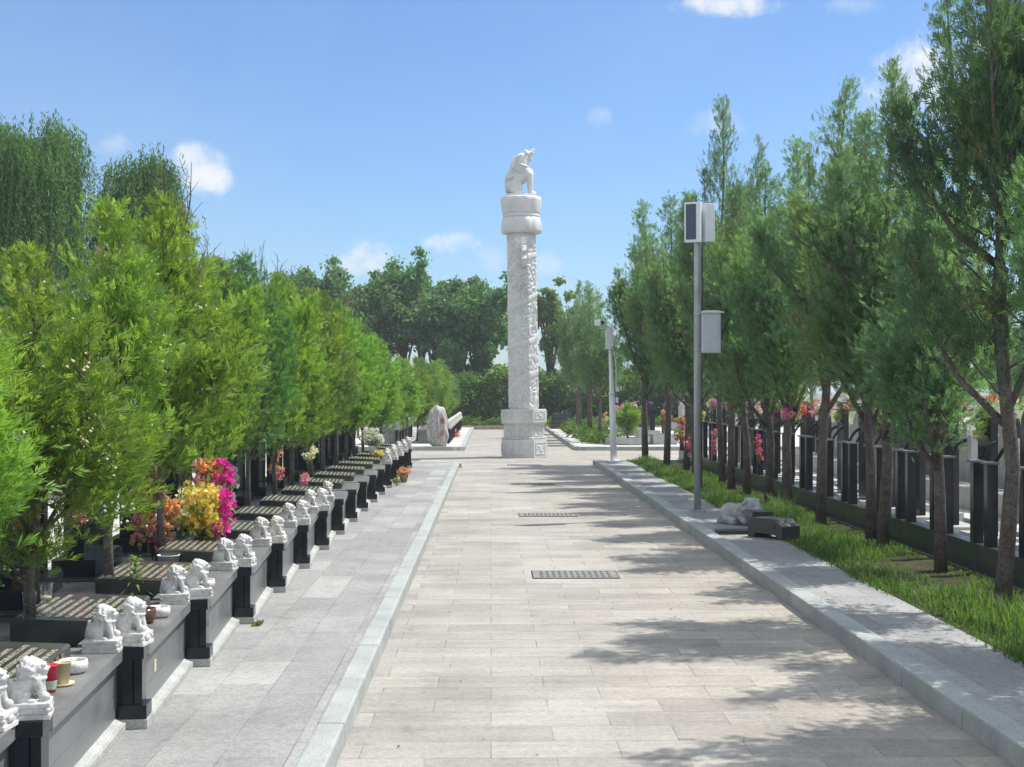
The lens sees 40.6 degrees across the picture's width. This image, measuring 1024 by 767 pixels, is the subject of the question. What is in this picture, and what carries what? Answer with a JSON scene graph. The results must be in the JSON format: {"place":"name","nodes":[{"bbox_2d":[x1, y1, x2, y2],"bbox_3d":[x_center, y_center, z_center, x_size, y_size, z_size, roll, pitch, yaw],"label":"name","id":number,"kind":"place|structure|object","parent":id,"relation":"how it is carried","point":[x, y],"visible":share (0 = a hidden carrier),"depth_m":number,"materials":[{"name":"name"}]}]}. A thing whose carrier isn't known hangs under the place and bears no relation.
{"place":"outdoors","nodes":[
{"label":"outdoors","id":0,"kind":"place"},
{"bbox_2d":[41,463,266,569],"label":"plaza","id":1,"kind":"structure","parent":0,"point":[115,522],"depth_m":16.92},
{"bbox_2d":[0,727,15,766],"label":"tomb","id":2,"kind":"object","parent":1,"relation":"on","point":[7,738],"visible":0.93,"depth_m":4.91,"materials":[{"name":"grey stone"}]},
{"bbox_2d":[0,668,19,732],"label":"stone lion","id":3,"kind":"object","parent":2,"relation":"on","point":[9,713],"visible":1,"depth_m":4.92},
{"bbox_2d":[0,641,125,766],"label":"tomb","id":4,"kind":"object","parent":1,"relation":"on","point":[83,726],"visible":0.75,"depth_m":5.76,"materials":[{"name":"stone"}]},
{"bbox_2d":[6,655,53,720],"bbox_3d":[-1.762,1.104,5.049,0.169,0.223,0.135,0,0,-12],"label":"stone lion","id":5,"kind":"object","parent":4,"relation":"on","point":[31,672],"visible":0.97,"depth_m":5.01},
{"bbox_2d":[0,305,90,546],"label":"cypress tree","id":6,"kind":"object","parent":4,"relation":"on","point":[23,453],"visible":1,"depth_m":5.41,"materials":[{"name":"green plant"}]},
{"bbox_2d":[81,603,123,653],"bbox_3d":[-1.885,1.124,6.378,0.170,0.218,0.136,0,0,-4],"label":"stone lion","id":7,"kind":"object","parent":4,"relation":"on","point":[98,640],"visible":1,"depth_m":6.34},
{"bbox_2d":[0,593,192,728],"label":"tomb","id":8,"kind":"object","parent":1,"relation":"on","point":[145,691],"visible":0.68,"depth_m":6.83,"materials":[{"name":"stone"}]},
{"bbox_2d":[0,227,169,615],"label":"cypress tree","id":9,"kind":"object","parent":8,"relation":"on","point":[67,394],"visible":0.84,"depth_m":6.79,"materials":[{"name":"green plant"}]},
{"bbox_2d":[115,596,153,646],"bbox_3d":[-1.784,1.111,6.499,0.170,0.225,0.136,0,0,7],"label":"stone lion","id":10,"kind":"object","parent":8,"relation":"on","point":[132,627],"visible":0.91,"depth_m":6.46},
{"bbox_2d":[159,564,189,604],"bbox_3d":[-1.907,1.131,7.828,0.170,0.218,0.136,0,0,-13],"label":"stone lion","id":11,"kind":"object","parent":8,"relation":"on","point":[171,593],"visible":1,"depth_m":7.78},
{"bbox_2d":[0,475,239,666],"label":"tomb","id":12,"kind":"object","parent":1,"relation":"on","point":[212,625],"visible":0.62,"depth_m":8.29,"materials":[{"name":"stone"}]},
{"bbox_2d":[36,191,195,575],"bbox_3d":[-2.464,0.078,8.465,1.229,2.538,1.164,0,0,27],"label":"cypress tree","id":13,"kind":"object","parent":12,"relation":"on","point":[126,337],"visible":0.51,"depth_m":8.27,"materials":[{"name":"green plant"}]},
{"bbox_2d":[184,559,212,599],"bbox_3d":[-1.806,1.117,7.948,0.171,0.226,0.137,0,0,-15],"label":"stone lion","id":14,"kind":"object","parent":12,"relation":"on","point":[198,574],"visible":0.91,"depth_m":7.91},
{"bbox_2d":[209,537,238,570],"bbox_3d":[-1.929,1.141,9.278,0.167,0.215,0.134,0,0,6],"label":"stone lion","id":15,"kind":"object","parent":12,"relation":"on","point":[224,559],"visible":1,"depth_m":9.24},
{"bbox_2d":[51,484,272,623],"bbox_3d":[-2.534,1.054,10.030,1.470,1.140,1.518,0,0,-5],"label":"tomb","id":16,"kind":"object","parent":1,"relation":"on","point":[252,592],"visible":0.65,"depth_m":9.65,"materials":[{"name":"stone"}]},
{"bbox_2d":[124,464,186,559],"bbox_3d":[-2.674,0.955,10.327,0.488,0.720,0.391,0,0,-1],"label":"flower bouquet","id":17,"kind":"object","parent":16,"relation":"on","point":[171,507],"visible":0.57,"depth_m":10.27,"materials":[{"name":"orange plant"}]},
{"bbox_2d":[86,154,269,548],"bbox_3d":[-2.525,-0.148,10.001,1.318,3.006,1.308,0,0,38],"label":"cypress tree","id":18,"kind":"object","parent":16,"relation":"on","point":[200,395],"visible":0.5,"depth_m":9.89,"materials":[{"name":"green plant"}]},
{"bbox_2d":[168,474,238,539],"bbox_3d":[-2.332,0.966,10.489,0.493,0.567,0.518,0,0,43],"label":"flower bouquet","id":19,"kind":"object","parent":16,"relation":"on","point":[217,509],"visible":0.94,"depth_m":10.44,"materials":[{"name":"yellow plant"}]},
{"bbox_2d":[113,476,298,592],"bbox_3d":[-2.556,1.062,11.479,1.470,1.140,1.518,0,0,-5],"label":"tomb","id":20,"kind":"object","parent":1,"relation":"on","point":[283,568],"visible":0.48,"depth_m":11.06,"materials":[{"name":"stone"}]},
{"bbox_2d":[183,455,235,536],"bbox_3d":[-2.374,0.877,10.904,0.428,0.682,0.343,0,0,40],"label":"flower bouquet","id":21,"kind":"object","parent":20,"relation":"on","point":[217,473],"visible":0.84,"depth_m":10.86,"materials":[{"name":"pink plant"}]},
{"bbox_2d":[165,232,275,516],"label":"cypress tree","id":22,"kind":"object","parent":20,"relation":"on","point":[224,445],"visible":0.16,"depth_m":11.40,"materials":[{"name":"green plant"}]},
{"bbox_2d":[156,464,319,568],"bbox_3d":[-2.578,1.070,12.929,1.470,1.140,1.518,0,0,-5],"label":"tomb","id":23,"kind":"object","parent":1,"relation":"on","point":[306,549],"visible":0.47,"depth_m":12.54,"materials":[{"name":"stone"}]},
{"bbox_2d":[195,235,291,515],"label":"cypress tree","id":24,"kind":"object","parent":23,"relation":"on","point":[256,416],"visible":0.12,"depth_m":12.58,"materials":[{"name":"green plant"}]},
{"bbox_2d":[196,448,335,549],"bbox_3d":[-2.600,1.077,14.379,1.470,1.140,1.518,0,0,-5],"label":"tomb","id":25,"kind":"object","parent":1,"relation":"on","point":[325,534],"visible":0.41,"depth_m":13.99,"materials":[{"name":"stone"}]},
{"bbox_2d":[228,240,303,505],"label":"cypress tree","id":26,"kind":"object","parent":25,"relation":"on","point":[277,327],"visible":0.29,"depth_m":13.69,"materials":[{"name":"green plant"}]},
{"bbox_2d":[228,448,349,534],"bbox_3d":[-2.622,1.085,15.829,1.470,1.140,1.518,0,0,-5],"label":"tomb","id":27,"kind":"object","parent":1,"relation":"on","point":[340,522],"visible":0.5,"depth_m":15.47,"materials":[{"name":"stone"}]},
{"bbox_2d":[251,440,360,521],"bbox_3d":[-2.644,1.093,17.279,1.470,1.140,1.518,0,0,-5],"label":"tomb","id":28,"kind":"object","parent":1,"relation":"on","point":[261,487],"visible":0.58,"depth_m":16.87,"materials":[{"name":"stone"}]},
{"bbox_2d":[278,263,345,484],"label":"cypress tree","id":29,"kind":"object","parent":28,"relation":"on","point":[321,378],"visible":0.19,"depth_m":16.64,"materials":[{"name":"green plant"}]},
{"bbox_2d":[265,442,370,510],"bbox_3d":[-2.666,1.100,18.728,1.470,1.140,1.518,0,0,-5],"label":"tomb","id":30,"kind":"object","parent":1,"relation":"on","point":[363,502],"visible":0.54,"depth_m":18.34,"materials":[{"name":"stone"}]},
{"bbox_2d":[288,285,358,476],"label":"cypress tree","id":31,"kind":"object","parent":30,"relation":"on","point":[339,349],"visible":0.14,"depth_m":18.16,"materials":[{"name":"green plant"}]},
{"bbox_2d":[283,437,378,501],"bbox_3d":[-2.688,1.108,20.178,1.470,1.140,1.518,0,0,-5],"label":"tomb","id":32,"kind":"object","parent":1,"relation":"on","point":[372,495],"visible":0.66,"depth_m":19.78,"materials":[{"name":"stone"}]},
{"bbox_2d":[306,272,370,470],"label":"cypress tree","id":33,"kind":"object","parent":32,"relation":"on","point":[347,392],"visible":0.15,"depth_m":19.57,"materials":[{"name":"green plant"}]},
{"bbox_2d":[297,427,385,494],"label":"tomb","id":34,"kind":"object","parent":1,"relation":"on","point":[367,465],"visible":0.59,"depth_m":21.21,"materials":[{"name":"stone"}]},
{"bbox_2d":[325,286,370,464],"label":"cypress tree","id":35,"kind":"object","parent":34,"relation":"on","point":[348,336],"visible":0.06,"depth_m":20.97,"materials":[{"name":"green plant"}]},
{"bbox_2d":[312,435,392,487],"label":"tomb","id":36,"kind":"object","parent":1,"relation":"on","point":[316,460],"visible":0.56,"depth_m":22.67,"materials":[{"name":"stone"}]},
{"bbox_2d":[338,293,387,459],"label":"cypress tree","id":37,"kind":"object","parent":36,"relation":"on","point":[361,412],"visible":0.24,"depth_m":22.35,"materials":[{"name":"green plant"}]},
{"bbox_2d":[245,462,461,766],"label":"kerb","id":38,"kind":"structure","parent":1,"relation":"on","point":[324,746],"depth_m":8.09,"materials":[{"name":"stone"}]},
{"bbox_2d":[325,433,396,479],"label":"tomb","id":39,"kind":"object","parent":1,"relation":"on","point":[329,458],"visible":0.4,"depth_m":24.12,"materials":[{"name":"stone"}]},
{"bbox_2d":[338,315,392,455],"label":"cypress tree","id":40,"kind":"object","parent":39,"relation":"on","point":[373,346],"visible":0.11,"depth_m":24.09,"materials":[{"name":"green plant"}]},
{"bbox_2d":[340,424,407,467],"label":"tomb","id":41,"kind":"object","parent":1,"relation":"on","point":[342,447],"visible":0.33,"depth_m":27.01,"materials":[{"name":"stone"}]},
{"bbox_2d":[365,322,408,430],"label":"cypress tree","id":42,"kind":"object","parent":41,"relation":"on","point":[392,390],"visible":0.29,"depth_m":27.17,"materials":[{"name":"green plant"}]},
{"bbox_2d":[96,463,452,766],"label":"sidewalk","id":43,"kind":"structure","parent":0,"point":[258,696],"depth_m":8.01,"materials":[{"name":"stone"}]},
{"bbox_2d":[256,252,325,493],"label":"cypress tree","id":44,"kind":"object","parent":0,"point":[304,354],"visible":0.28,"depth_m":15.12,"materials":[{"name":"green plant"}]},
{"bbox_2d":[264,427,470,450],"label":"plaza","id":45,"kind":"structure","parent":0,"point":[458,440],"depth_m":43.78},
{"bbox_2d":[393,358,429,436],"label":"cypress tree","id":46,"kind":"object","parent":45,"relation":"on","point":[415,394],"visible":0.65,"depth_m":40.72,"materials":[{"name":"green plant"}]},
{"bbox_2d":[404,356,439,440],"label":"cypress tree","id":47,"kind":"object","parent":45,"relation":"on","point":[427,387],"visible":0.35,"depth_m":43.07,"materials":[{"name":"green plant"}]},
{"bbox_2d":[427,405,448,445],"bbox_3d":[-2.100,1.192,39.095,0.626,1.173,0.554,0,0,-5],"label":"engraved boulder","id":48,"kind":"object","parent":45,"relation":"on","point":[437,432],"visible":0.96,"depth_m":38.94,"materials":[{"name":"white stone"}]},
{"bbox_2d":[0,0,1023,390],"label":"sky","id":49,"kind":"structure","parent":0,"point":[357,132],"materials":[{"name":"blue"}]},
{"bbox_2d":[152,430,1012,766],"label":"path","id":50,"kind":"structure","parent":0,"point":[626,682],"depth_m":8.60,"materials":[{"name":"stone"}]},
{"bbox_2d":[0,109,99,308],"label":"willow tree","id":51,"kind":"object","parent":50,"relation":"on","point":[41,187],"visible":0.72,"depth_m":29.80,"materials":[{"name":"green plant"}]},
{"bbox_2d":[79,142,207,300],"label":"willow tree","id":52,"kind":"object","parent":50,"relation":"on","point":[135,186],"visible":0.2,"depth_m":32.35,"materials":[{"name":"green plant"}]},
{"bbox_2d":[501,195,547,457],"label":"carved column","id":53,"kind":"structure","parent":50,"relation":"on","point":[523,419],"depth_m":34.51,"materials":[{"name":"stone"}]},
{"bbox_2d":[504,149,535,195],"bbox_3d":[0.210,-5.301,34.885,0.804,1.248,0.520,0,0,-1],"label":"beast statue","id":54,"kind":"object","parent":53,"relation":"on","point":[519,174],"visible":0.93,"depth_m":34.73,"materials":[{"name":"stone"}]},
{"bbox_2d":[531,570,619,578],"bbox_3d":[0.569,1.731,12.551,0.776,0.007,0.520,0,0,-1],"label":"drain grate","id":55,"kind":"object","parent":50,"relation":"on","point":[574,574],"visible":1,"depth_m":12.52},
{"bbox_2d":[593,459,1023,766],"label":"kerb","id":56,"kind":"structure","parent":50,"relation":"on","point":[997,732],"depth_m":8.50,"materials":[{"name":"stone"}]},
{"bbox_2d":[551,427,799,450],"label":"plaza","id":57,"kind":"structure","parent":0,"point":[578,442],"depth_m":43.83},
{"bbox_2d":[554,279,606,425],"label":"cypress tree","id":58,"kind":"object","parent":57,"relation":"on","point":[565,328],"visible":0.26,"depth_m":49.38,"materials":[{"name":"green plant"}]},
{"bbox_2d":[563,285,608,429],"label":"cypress tree","id":59,"kind":"object","parent":57,"relation":"on","point":[571,340],"visible":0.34,"depth_m":44.49,"materials":[{"name":"green plant"}]},
{"bbox_2d":[569,287,627,434],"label":"cypress tree","id":60,"kind":"object","parent":57,"relation":"on","point":[592,364],"visible":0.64,"depth_m":42.53,"materials":[{"name":"green plant"}]},
{"bbox_2d":[605,437,649,444],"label":"planter","id":61,"kind":"object","parent":57,"relation":"on","point":[629,441],"visible":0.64,"depth_m":40.10,"materials":[{"name":"stone"}]},
{"bbox_2d":[615,401,641,437],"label":"round shrub","id":62,"kind":"object","parent":61,"relation":"in","point":[627,419],"visible":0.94,"depth_m":40.54,"materials":[{"name":"green plant"}]},
{"bbox_2d":[545,427,798,450],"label":"kerb","id":63,"kind":"structure","parent":57,"relation":"on","point":[572,445],"depth_m":38.69,"materials":[{"name":"stone"}]},
{"bbox_2d":[367,391,1023,425],"bbox_3d":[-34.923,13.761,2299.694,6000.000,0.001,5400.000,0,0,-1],"label":"ground","id":64,"kind":"structure","parent":0,"point":[1019,412],"depth_m":151.08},
{"bbox_2d":[270,255,354,326],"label":"broadleaf tree","id":65,"kind":"object","parent":64,"relation":"on","point":[328,282],"visible":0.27,"depth_m":66.44,"materials":[{"name":"green plant"}]},
{"bbox_2d":[334,268,423,347],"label":"broadleaf tree","id":66,"kind":"object","parent":64,"relation":"on","point":[371,311],"visible":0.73,"depth_m":65.34,"materials":[{"name":"green plant"}]},
{"bbox_2d":[364,246,437,367],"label":"broadleaf tree","id":67,"kind":"object","parent":64,"relation":"on","point":[417,273],"visible":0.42,"depth_m":65.88,"materials":[{"name":"green plant"}]},
{"bbox_2d":[389,282,480,365],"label":"broadleaf tree","id":68,"kind":"object","parent":64,"relation":"on","point":[434,317],"visible":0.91,"depth_m":65.14,"materials":[{"name":"green plant"}]},
{"bbox_2d":[432,338,475,417],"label":"broadleaf tree","id":69,"kind":"object","parent":64,"relation":"on","point":[447,349],"visible":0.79,"depth_m":64.40,"materials":[{"name":"green plant"}]},
{"bbox_2d":[450,271,507,361],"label":"broadleaf tree","id":70,"kind":"object","parent":64,"relation":"on","point":[487,318],"visible":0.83,"depth_m":65.12,"materials":[{"name":"green plant"}]},
{"bbox_2d":[537,275,575,396],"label":"broadleaf tree","id":71,"kind":"object","parent":64,"relation":"on","point":[548,304],"visible":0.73,"depth_m":64.72,"materials":[{"name":"green plant"}]},
{"bbox_2d":[557,418,625,443],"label":"ground cover","id":72,"kind":"object","parent":64,"relation":"on","point":[584,433],"visible":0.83,"depth_m":43.98,"materials":[{"name":"green plant"}]},
{"bbox_2d":[393,361,807,425],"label":"hedge","id":73,"kind":"object","parent":64,"relation":"on","point":[489,398],"visible":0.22,"depth_m":62.84,"materials":[{"name":"green plant"}]},
{"bbox_2d":[603,461,1023,726],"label":"sidewalk","id":74,"kind":"structure","parent":0,"point":[979,669],"depth_m":9.68,"materials":[{"name":"stone"}]},
{"bbox_2d":[594,320,619,461],"bbox_3d":[2.125,0.157,30.828,0.507,3.155,0.394,-2,0,-1],"label":"camera pole","id":75,"kind":"object","parent":74,"relation":"on","point":[609,342],"visible":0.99,"depth_m":30.82,"materials":[{"name":"metal"}]},
{"bbox_2d":[684,202,723,511],"bbox_3d":[2.501,-0.344,18.049,0.521,4.020,0.286,0,0,-1],"label":"solar pole","id":76,"kind":"object","parent":74,"relation":"on","point":[699,223],"visible":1,"depth_m":18.04,"materials":[{"name":"metal"}]},
{"bbox_2d":[717,497,761,524],"bbox_3d":[2.694,1.490,16.233,0.298,0.331,0.680,0,0,-29],"label":"stone lion","id":77,"kind":"object","parent":74,"relation":"on","point":[731,513],"visible":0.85,"depth_m":16.17},
{"bbox_2d":[748,516,799,540],"bbox_3d":[2.791,1.542,14.793,0.280,0.210,0.537,0,0,-33],"label":"carved block","id":78,"kind":"object","parent":74,"relation":"on","point":[781,528],"depth_m":14.64,"materials":[{"name":"black stone"}]},
{"bbox_2d":[637,461,1022,651],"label":"soil","id":79,"kind":"structure","parent":0,"point":[916,564],"depth_m":12.35,"materials":[{"name":"soil"}]},
{"bbox_2d":[596,199,661,457],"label":"cypress tree","id":80,"kind":"object","parent":79,"relation":"on","point":[614,308],"visible":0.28,"depth_m":30.61,"materials":[{"name":"green plant"}]},
{"bbox_2d":[611,190,680,465],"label":"cypress tree","id":81,"kind":"object","parent":79,"relation":"on","point":[637,317],"visible":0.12,"depth_m":29.02,"materials":[{"name":"green plant"}]},
{"bbox_2d":[628,189,704,469],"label":"cypress tree","id":82,"kind":"object","parent":79,"relation":"on","point":[686,462],"visible":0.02,"depth_m":27.27,"materials":[{"name":"green plant"}]},
{"bbox_2d":[630,191,716,472],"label":"cypress tree","id":83,"kind":"object","parent":79,"relation":"on","point":[662,308],"visible":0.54,"depth_m":25.50,"materials":[{"name":"green plant"}]},
{"bbox_2d":[670,179,769,495],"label":"cypress tree","id":84,"kind":"object","parent":79,"relation":"on","point":[683,295],"visible":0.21,"depth_m":20.82,"materials":[{"name":"green plant"}]},
{"bbox_2d":[668,93,776,481],"bbox_3d":[3.578,-1.674,24.108,1.696,6.814,1.678,0,0,-37],"label":"cypress tree","id":85,"kind":"object","parent":79,"relation":"on","point":[686,250],"visible":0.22,"depth_m":24.01,"materials":[{"name":"green plant"}]},
{"bbox_2d":[682,184,785,488],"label":"cypress tree","id":86,"kind":"object","parent":79,"relation":"on","point":[731,483],"visible":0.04,"depth_m":22.40,"materials":[{"name":"green plant"}]},
{"bbox_2d":[701,159,815,502],"bbox_3d":[3.643,-0.732,19.581,2.118,4.879,2.201,-2,1,0],"label":"cypress tree","id":87,"kind":"object","parent":79,"relation":"on","point":[739,374],"visible":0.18,"depth_m":19.50,"materials":[{"name":"green plant"}]},
{"bbox_2d":[714,133,846,505],"bbox_3d":[3.594,-0.792,18.162,1.766,4.982,1.802,0,0,30],"label":"cypress tree","id":88,"kind":"object","parent":79,"relation":"on","point":[748,295],"visible":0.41,"depth_m":17.96,"materials":[{"name":"green plant"}]},
{"bbox_2d":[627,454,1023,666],"bbox_3d":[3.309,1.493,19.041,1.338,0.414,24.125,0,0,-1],"label":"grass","id":89,"kind":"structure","parent":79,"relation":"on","point":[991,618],"depth_m":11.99,"materials":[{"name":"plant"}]},
{"bbox_2d":[742,74,921,524],"bbox_3d":[3.816,-1.006,16.387,2.078,5.385,1.822,0,0,-34],"label":"cypress tree","id":90,"kind":"object","parent":79,"relation":"on","point":[762,240],"visible":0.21,"depth_m":16.37,"materials":[{"name":"green plant"}]},
{"bbox_2d":[771,109,919,541],"bbox_3d":[3.673,-0.614,14.545,1.708,4.588,1.762,0,0,26],"label":"cypress tree","id":91,"kind":"object","parent":79,"relation":"on","point":[870,516],"visible":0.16,"depth_m":14.57,"materials":[{"name":"green plant"}]},
{"bbox_2d":[780,55,993,547],"bbox_3d":[3.823,-0.812,13.953,2.118,4.981,2.201,-2,2,-31],"label":"cypress tree","id":92,"kind":"object","parent":79,"relation":"on","point":[859,260],"visible":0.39,"depth_m":13.85,"materials":[{"name":"green plant"}]},
{"bbox_2d":[844,135,1023,572],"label":"cypress tree","id":93,"kind":"object","parent":79,"relation":"on","point":[928,397],"visible":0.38,"depth_m":12.06,"materials":[{"name":"green plant"}]},
{"bbox_2d":[865,0,1023,608],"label":"cypress tree","id":94,"kind":"object","parent":79,"relation":"on","point":[987,136],"visible":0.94,"depth_m":9.99,"materials":[{"name":"green plant"}]},
{"bbox_2d":[980,153,1023,365],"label":"cypress tree","id":95,"kind":"object","parent":79,"relation":"on","point":[1019,253],"visible":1,"depth_m":8.74,"materials":[{"name":"green plant"}]},
{"bbox_2d":[682,462,1023,590],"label":"plaza","id":96,"kind":"structure","parent":0,"point":[966,512],"depth_m":18.37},
{"bbox_2d":[735,402,798,483],"bbox_3d":[4.529,1.012,24.317,1.225,1.450,1.146,0,0,-1],"label":"grave","id":97,"kind":"object","parent":96,"relation":"on","point":[738,469],"visible":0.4,"depth_m":24.13,"materials":[{"name":"black stone"}]},
{"bbox_2d":[755,401,836,492],"bbox_3d":[4.564,1.000,22.017,1.225,1.450,1.146,0,0,-1],"label":"grave","id":98,"kind":"object","parent":96,"relation":"on","point":[760,477],"visible":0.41,"depth_m":22.12,"materials":[{"name":"black stone"}]},
{"bbox_2d":[791,402,857,505],"bbox_3d":[4.599,0.988,19.717,1.225,1.450,1.146,0,0,-1],"label":"grave","id":99,"kind":"object","parent":96,"relation":"on","point":[842,434],"visible":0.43,"depth_m":19.53,"materials":[{"name":"black stone"}]},
{"bbox_2d":[802,403,865,511],"bbox_3d":[4.616,0.982,18.567,1.225,1.450,1.146,0,0,-1],"label":"grave","id":100,"kind":"object","parent":96,"relation":"on","point":[809,496],"visible":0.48,"depth_m":18.70,"materials":[{"name":"black stone"}]},
{"bbox_2d":[827,423,929,522],"bbox_3d":[4.633,0.976,17.418,1.225,1.450,1.146,0,0,-1],"label":"grave","id":101,"kind":"object","parent":96,"relation":"on","point":[836,509],"visible":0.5,"depth_m":17.23,"materials":[{"name":"black stone"}]},
{"bbox_2d":[845,414,963,529],"bbox_3d":[4.651,0.970,16.268,1.225,1.450,1.146,0,0,-1],"label":"grave","id":102,"kind":"object","parent":96,"relation":"on","point":[855,514],"visible":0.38,"depth_m":16.20,"materials":[{"name":"black stone"}]},
{"bbox_2d":[874,419,1000,542],"bbox_3d":[4.668,0.964,15.118,1.225,1.450,1.146,0,0,-1],"label":"grave","id":103,"kind":"object","parent":96,"relation":"on","point":[897,517],"visible":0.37,"depth_m":14.89,"materials":[{"name":"black stone"}]},
{"bbox_2d":[926,418,977,499],"bbox_3d":[6.495,1.108,20.165,0.700,1.220,1.200,0,0,-1],"label":"headstone","id":104,"kind":"object","parent":96,"relation":"on","point":[970,452],"visible":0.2,"depth_m":19.88,"materials":[{"name":"stone"}]},
{"bbox_2d":[901,409,1018,555],"bbox_3d":[4.686,0.958,13.968,1.225,1.450,1.146,0,0,-1],"label":"grave","id":105,"kind":"object","parent":96,"relation":"on","point":[918,535],"visible":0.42,"depth_m":14.02,"materials":[{"name":"black stone"}]},
{"bbox_2d":[943,412,1023,572],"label":"grave","id":106,"kind":"object","parent":96,"relation":"on","point":[962,550],"visible":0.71,"depth_m":12.52,"materials":[{"name":"black stone"}]},
{"bbox_2d":[959,424,1019,509],"bbox_3d":[6.516,1.100,18.756,0.700,1.220,1.200,0,0,-1],"label":"headstone","id":107,"kind":"object","parent":96,"relation":"on","point":[964,496],"visible":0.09,"depth_m":18.62,"materials":[{"name":"stone"}]},
{"bbox_2d":[978,448,1023,589],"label":"grave","id":108,"kind":"object","parent":96,"relation":"on","point":[988,555],"visible":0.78,"depth_m":12.01,"materials":[{"name":"black stone"}]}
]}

